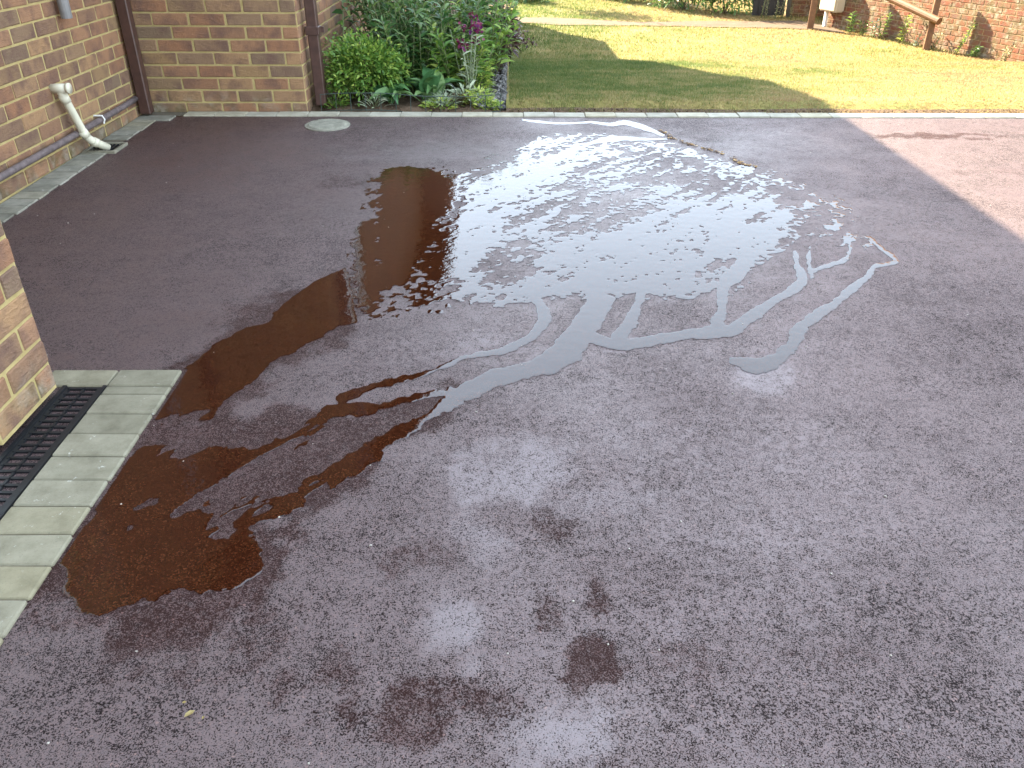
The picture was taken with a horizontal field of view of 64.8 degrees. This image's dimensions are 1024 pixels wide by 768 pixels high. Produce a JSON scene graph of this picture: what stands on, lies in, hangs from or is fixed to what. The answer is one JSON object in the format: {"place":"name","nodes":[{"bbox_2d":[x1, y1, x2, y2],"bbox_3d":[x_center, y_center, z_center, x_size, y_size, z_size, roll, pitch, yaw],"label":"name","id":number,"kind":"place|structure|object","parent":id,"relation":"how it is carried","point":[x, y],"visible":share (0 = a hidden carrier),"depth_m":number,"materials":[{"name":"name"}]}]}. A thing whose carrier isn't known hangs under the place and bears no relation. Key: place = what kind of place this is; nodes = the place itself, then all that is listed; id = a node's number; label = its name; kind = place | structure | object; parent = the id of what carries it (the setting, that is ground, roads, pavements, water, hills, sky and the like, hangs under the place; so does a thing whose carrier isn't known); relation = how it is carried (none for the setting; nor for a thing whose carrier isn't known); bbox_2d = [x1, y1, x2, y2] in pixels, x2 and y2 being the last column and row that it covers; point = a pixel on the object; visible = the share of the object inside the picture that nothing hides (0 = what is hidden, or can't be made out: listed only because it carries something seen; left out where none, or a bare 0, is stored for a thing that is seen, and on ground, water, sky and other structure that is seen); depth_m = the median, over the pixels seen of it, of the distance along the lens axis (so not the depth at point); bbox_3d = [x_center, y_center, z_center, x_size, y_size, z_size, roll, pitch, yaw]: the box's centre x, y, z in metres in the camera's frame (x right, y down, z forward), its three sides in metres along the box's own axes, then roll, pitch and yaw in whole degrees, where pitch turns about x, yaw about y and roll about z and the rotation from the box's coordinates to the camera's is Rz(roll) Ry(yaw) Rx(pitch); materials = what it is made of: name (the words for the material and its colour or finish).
{"place":"outdoors","nodes":[
{"label":"outdoors","id":0,"kind":"place"},
{"bbox_2d":[308,67,505,112],"bbox_3d":[-0.683,-2.781,6.977,1.275,0.112,4.154,0,31,0],"label":"flower bed","id":1,"kind":"object","parent":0,"point":[403,102],"visible":0.1,"depth_m":5.31,"materials":[{"name":"soil"}]},
{"bbox_2d":[319,94,351,108],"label":"weed","id":2,"kind":"object","parent":1,"relation":"on","point":[336,101],"visible":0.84,"depth_m":5.29,"materials":[{"name":"green plant"}]},
{"bbox_2d":[332,0,355,91],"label":"tall sprig","id":3,"kind":"object","parent":1,"relation":"on","point":[338,11],"visible":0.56,"depth_m":5.50,"materials":[{"name":"green plant"}]},
{"bbox_2d":[321,22,416,106],"bbox_3d":[-0.969,-2.133,5.382,0.769,0.504,0.662,0,31,0],"label":"leafy shrub","id":4,"kind":"object","parent":1,"relation":"on","point":[348,60],"visible":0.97,"depth_m":5.29,"materials":[{"name":"green plant"}]},
{"bbox_2d":[358,92,394,108],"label":"weed","id":5,"kind":"object","parent":1,"relation":"on","point":[369,101],"visible":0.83,"depth_m":5.26,"materials":[{"name":"plant"}]},
{"bbox_2d":[345,0,425,49],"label":"leafy perennial","id":6,"kind":"object","parent":1,"relation":"on","point":[363,15],"visible":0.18,"depth_m":6.07,"materials":[{"name":"green plant"}]},
{"bbox_2d":[367,83,419,103],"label":"broad leaf plant","id":7,"kind":"object","parent":1,"relation":"on","point":[397,88],"visible":0.88,"depth_m":5.29,"materials":[{"name":"green plant"}]},
{"bbox_2d":[343,0,449,80],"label":"leafy perennial","id":8,"kind":"object","parent":1,"relation":"on","point":[394,4],"visible":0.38,"depth_m":5.65,"materials":[{"name":"green plant"}]},
{"bbox_2d":[352,0,451,42],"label":"leafy perennial","id":9,"kind":"object","parent":1,"relation":"on","point":[359,7],"visible":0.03,"depth_m":6.53,"materials":[{"name":"green plant"}]},
{"bbox_2d":[320,83,500,111],"bbox_3d":[-0.650,-1.818,5.167,1.159,0.212,0.017,0,31,0],"label":"wire edging","id":10,"kind":"object","parent":1,"relation":"on","point":[336,110],"visible":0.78,"depth_m":5.16,"materials":[{"name":"black metal"}]},
{"bbox_2d":[366,12,460,94],"bbox_3d":[-0.706,-2.289,5.621,0.640,0.548,0.596,-14,34,-23],"label":"leafy perennial","id":11,"kind":"object","parent":1,"relation":"on","point":[412,46],"visible":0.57,"depth_m":5.52,"materials":[{"name":"green plant"}]},
{"bbox_2d":[399,52,447,91],"bbox_3d":[-0.663,-2.213,5.651,0.419,0.333,0.497,-9,32,-14],"label":"strap leaf clump","id":12,"kind":"object","parent":1,"relation":"on","point":[416,71],"visible":0.22,"depth_m":5.61,"materials":[{"name":"green plant"}]},
{"bbox_2d":[400,67,464,100],"bbox_3d":[-0.529,-2.024,5.418,0.402,0.241,0.426,-16,35,-24],"label":"broad leaf plant","id":13,"kind":"object","parent":1,"relation":"on","point":[430,82],"visible":0.98,"depth_m":5.40,"materials":[{"name":"green plant"}]},
{"bbox_2d":[381,0,491,88],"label":"leafy perennial","id":14,"kind":"object","parent":1,"relation":"on","point":[463,15],"visible":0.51,"depth_m":5.58,"materials":[{"name":"green plant"}]},
{"bbox_2d":[419,95,457,110],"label":"weed","id":15,"kind":"object","parent":1,"relation":"on","point":[430,103],"visible":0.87,"depth_m":5.29,"materials":[{"name":"green plant"}]},
{"bbox_2d":[428,89,460,105],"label":"feathery tuft","id":16,"kind":"object","parent":1,"relation":"on","point":[444,98],"visible":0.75,"depth_m":5.32,"materials":[{"name":"plant"}]},
{"bbox_2d":[410,19,499,93],"bbox_3d":[-0.394,-2.256,5.604,0.637,0.495,0.529,0,31,0],"label":"leafy perennial","id":17,"kind":"object","parent":1,"relation":"on","point":[445,70],"visible":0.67,"depth_m":5.51,"materials":[{"name":"green plant"}]},
{"bbox_2d":[446,92,469,106],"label":"russet plant","id":18,"kind":"object","parent":1,"relation":"on","point":[460,99],"visible":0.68,"depth_m":5.34,"materials":[{"name":"green plant"}]},
{"bbox_2d":[445,80,478,105],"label":"silver plant","id":19,"kind":"object","parent":1,"relation":"on","point":[458,90],"visible":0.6,"depth_m":5.39,"materials":[{"name":"green plant"}]},
{"bbox_2d":[429,0,504,31],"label":"leafy perennial","id":20,"kind":"object","parent":1,"relation":"on","point":[453,9],"visible":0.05,"depth_m":6.55,"materials":[{"name":"green plant"}]},
{"bbox_2d":[450,11,486,94],"bbox_3d":[-0.287,-2.228,5.472,0.258,0.545,0.285,0,31,0],"label":"purple flower","id":21,"kind":"object","parent":1,"relation":"on","point":[470,73],"visible":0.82,"depth_m":5.41,"materials":[{"name":"green plant"}]},
{"bbox_2d":[448,33,495,84],"bbox_3d":[-0.288,-2.335,5.825,0.387,0.382,0.385,0,31,0],"label":"edge plant","id":22,"kind":"object","parent":1,"relation":"on","point":[490,63],"visible":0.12,"depth_m":5.84,"materials":[{"name":"green plant"}]},
{"bbox_2d":[425,0,524,82],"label":"leafy perennial","id":23,"kind":"object","parent":1,"relation":"on","point":[502,34],"visible":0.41,"depth_m":5.88,"materials":[{"name":"green plant"}]},
{"bbox_2d":[455,49,497,93],"bbox_3d":[-0.260,-2.194,5.629,0.321,0.344,0.319,0,31,0],"label":"edge plant","id":24,"kind":"object","parent":1,"relation":"on","point":[488,82],"visible":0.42,"depth_m":5.63,"materials":[{"name":"green plant"}]},
{"bbox_2d":[460,85,496,108],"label":"lime plant","id":25,"kind":"object","parent":1,"relation":"on","point":[480,93],"visible":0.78,"depth_m":5.32,"materials":[{"name":"green plant"}]},
{"bbox_2d":[451,0,521,65],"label":"leafy perennial","id":26,"kind":"object","parent":1,"relation":"on","point":[489,9],"visible":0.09,"depth_m":6.30,"materials":[{"name":"green plant"}]},
{"bbox_2d":[471,99,503,110],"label":"lime plant","id":27,"kind":"object","parent":1,"relation":"on","point":[496,101],"visible":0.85,"depth_m":5.28,"materials":[{"name":"green plant"}]},
{"bbox_2d":[471,53,507,110],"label":"slate chippings","id":28,"kind":"object","parent":1,"relation":"on","point":[500,85],"visible":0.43,"depth_m":5.77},
{"bbox_2d":[481,0,524,66],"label":"shrub","id":29,"kind":"object","parent":1,"relation":"on","point":[516,46],"visible":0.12,"depth_m":6.42,"materials":[{"name":"green plant"}]},
{"bbox_2d":[498,28,536,73],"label":"seed heads","id":30,"kind":"object","parent":1,"relation":"on","point":[526,42],"visible":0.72,"depth_m":6.25,"materials":[{"name":"plant"}]},
{"bbox_2d":[319,103,1016,113],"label":"soil crumbs","id":31,"kind":"object","parent":1,"relation":"on","point":[379,108],"visible":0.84,"depth_m":5.23,"materials":[{"name":"brown soil"}]},
{"bbox_2d":[0,116,1023,767],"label":"driveway","id":32,"kind":"structure","parent":0,"point":[780,580],"depth_m":2.00,"materials":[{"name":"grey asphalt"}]},
{"bbox_2d":[0,385,106,519],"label":"channel drain","id":33,"kind":"object","parent":32,"relation":"on","point":[25,434],"visible":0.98,"depth_m":2.13,"materials":[{"name":"black plastic"}]},
{"bbox_2d":[0,115,175,223],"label":"gutter strip","id":34,"kind":"object","parent":32,"relation":"on","point":[24,199],"visible":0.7,"depth_m":4.08,"materials":[{"name":"grey concrete"}]},
{"bbox_2d":[82,142,127,153],"bbox_3d":[-2.247,-1.297,4.465,0.173,0.036,0.180,0,31,0],"label":"gully grate","id":35,"kind":"object","parent":34,"relation":"on","point":[116,147],"visible":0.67,"depth_m":4.44,"materials":[{"name":"grey concrete"}]},
{"bbox_2d":[0,370,181,645],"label":"block edging","id":36,"kind":"object","parent":32,"relation":"on","point":[42,519],"visible":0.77,"depth_m":1.99,"materials":[{"name":"concrete"}]},
{"bbox_2d":[184,710,194,716],"bbox_3d":[-0.572,0.585,1.431,0.020,0.004,0.010,-24,38,-34],"label":"leaf scrap","id":37,"kind":"object","parent":32,"relation":"on","point":[189,712],"visible":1,"depth_m":1.43,"materials":[{"name":"yellow plant"}]},
{"bbox_2d":[0,0,458,444],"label":"brick house","id":38,"kind":"structure","parent":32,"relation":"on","point":[77,77],"depth_m":4.71,"materials":[{"name":"brown brick"}]},
{"bbox_2d":[305,118,349,130],"bbox_3d":[-1.122,-1.575,4.908,0.272,0.028,0.272,0,31,0],"label":"inspection cover","id":39,"kind":"object","parent":32,"relation":"on","point":[331,124],"visible":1,"depth_m":4.87,"materials":[{"name":"grey metal"}]},
{"bbox_2d":[59,119,898,615],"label":"puddle","id":40,"kind":"object","parent":32,"relation":"on","point":[109,561],"visible":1,"depth_m":2.88,"materials":[{"name":"liquid"}]},
{"bbox_2d":[37,121,1010,765],"bbox_3d":[0.235,-0.487,3.167,4.682,0.062,4.333,0,31,0],"label":"loose grit","id":41,"kind":"object","parent":32,"relation":"on","point":[475,411],"visible":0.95,"depth_m":2.00,"materials":[{"name":"stone"}]},
{"bbox_2d":[142,111,1023,117],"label":"kerb","id":42,"kind":"structure","parent":32,"relation":"on","point":[589,114],"depth_m":5.12,"materials":[{"name":"concrete"}]},
{"bbox_2d":[658,129,756,166],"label":"leaf litter","id":43,"kind":"object","parent":32,"relation":"on","point":[704,148],"visible":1,"depth_m":4.50,"materials":[{"name":"brown plant"}]},
{"bbox_2d":[515,17,844,32],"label":"path","id":44,"kind":"structure","parent":0,"point":[796,24],"depth_m":14.54,"materials":[{"name":"white concrete"}]},
{"bbox_2d":[506,0,1023,109],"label":"lawn","id":45,"kind":"structure","parent":0,"point":[862,104],"depth_m":11.56,"materials":[{"name":"green plant"}]},
{"bbox_2d":[504,0,548,3],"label":"bush","id":46,"kind":"object","parent":45,"relation":"on","point":[525,1],"visible":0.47,"depth_m":17.31,"materials":[{"name":"green plant"}]},
{"bbox_2d":[644,0,718,12],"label":"hedge shrub","id":47,"kind":"object","parent":45,"relation":"on","point":[680,3],"visible":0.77,"depth_m":16.34,"materials":[{"name":"green plant"}]},
{"bbox_2d":[693,0,753,16],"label":"hedge shrub","id":48,"kind":"object","parent":45,"relation":"on","point":[727,6],"visible":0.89,"depth_m":15.75,"materials":[{"name":"green plant"}]},
{"bbox_2d":[506,107,1023,113],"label":"soil strip","id":49,"kind":"object","parent":45,"relation":"on","point":[629,110],"visible":0.58,"depth_m":5.24,"materials":[{"name":"brown soil"}]},
{"bbox_2d":[752,0,785,15],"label":"dark gate","id":50,"kind":"structure","parent":45,"relation":"on","point":[758,7],"depth_m":15.41,"materials":[{"name":"black metal"}]},
{"bbox_2d":[773,0,779,18],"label":"seeding grass","id":51,"kind":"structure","parent":45,"relation":"on","point":[775,17],"depth_m":15.06,"materials":[{"name":"plant"}]},
{"bbox_2d":[845,11,858,34],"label":"tall weed","id":52,"kind":"object","parent":45,"relation":"on","point":[852,21],"visible":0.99,"depth_m":13.38,"materials":[{"name":"green plant"}]},
{"bbox_2d":[857,20,871,35],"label":"tall weed","id":53,"kind":"object","parent":45,"relation":"on","point":[861,33],"visible":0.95,"depth_m":13.29,"materials":[{"name":"green plant"}]},
{"bbox_2d":[869,18,878,37],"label":"tall weed","id":54,"kind":"object","parent":45,"relation":"on","point":[873,34],"visible":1,"depth_m":13.03,"materials":[{"name":"plant"}]},
{"bbox_2d":[807,0,941,49],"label":"wooden handrail","id":55,"kind":"object","parent":45,"relation":"on","point":[933,18],"visible":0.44,"depth_m":12.04,"materials":[{"name":"wood"}]},
{"bbox_2d":[876,12,893,38],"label":"tall weed","id":56,"kind":"object","parent":45,"relation":"on","point":[889,16],"visible":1,"depth_m":12.91,"materials":[{"name":"green plant"}]},
{"bbox_2d":[784,0,1023,61],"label":"neighbour house","id":57,"kind":"structure","parent":45,"relation":"on","point":[999,25],"depth_m":11.90,"materials":[{"name":"red brick"}]},
{"bbox_2d":[819,0,845,25],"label":"meter box","id":58,"kind":"object","parent":57,"relation":"attached to","point":[834,6],"visible":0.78,"depth_m":13.87,"materials":[{"name":"white plastic"}]},
{"bbox_2d":[819,0,835,10],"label":"door","id":59,"kind":"structure","parent":58,"relation":"in","point":[829,5],"depth_m":13.92,"materials":[{"name":"white"}]},
{"bbox_2d":[898,14,913,43],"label":"tall weed","id":60,"kind":"object","parent":45,"relation":"on","point":[901,31],"visible":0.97,"depth_m":12.51,"materials":[{"name":"green plant"}]},
{"bbox_2d":[913,33,925,46],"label":"tall weed","id":61,"kind":"object","parent":45,"relation":"on","point":[917,41],"visible":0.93,"depth_m":12.36,"materials":[{"name":"green plant"}]},
{"bbox_2d":[930,33,943,49],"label":"tall weed","id":62,"kind":"object","parent":45,"relation":"on","point":[935,44],"visible":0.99,"depth_m":12.07,"materials":[{"name":"plant"}]},
{"bbox_2d":[953,20,976,54],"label":"tall weed","id":63,"kind":"object","parent":45,"relation":"on","point":[963,40],"visible":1,"depth_m":11.59,"materials":[{"name":"green plant"}]},
{"bbox_2d":[968,45,982,56],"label":"tall weed","id":64,"kind":"object","parent":45,"relation":"on","point":[977,50],"visible":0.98,"depth_m":11.51,"materials":[{"name":"green plant"}]},
{"bbox_2d":[999,45,1015,60],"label":"tall weed","id":65,"kind":"object","parent":45,"relation":"on","point":[1009,52],"visible":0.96,"depth_m":10.96,"materials":[{"name":"plant"}]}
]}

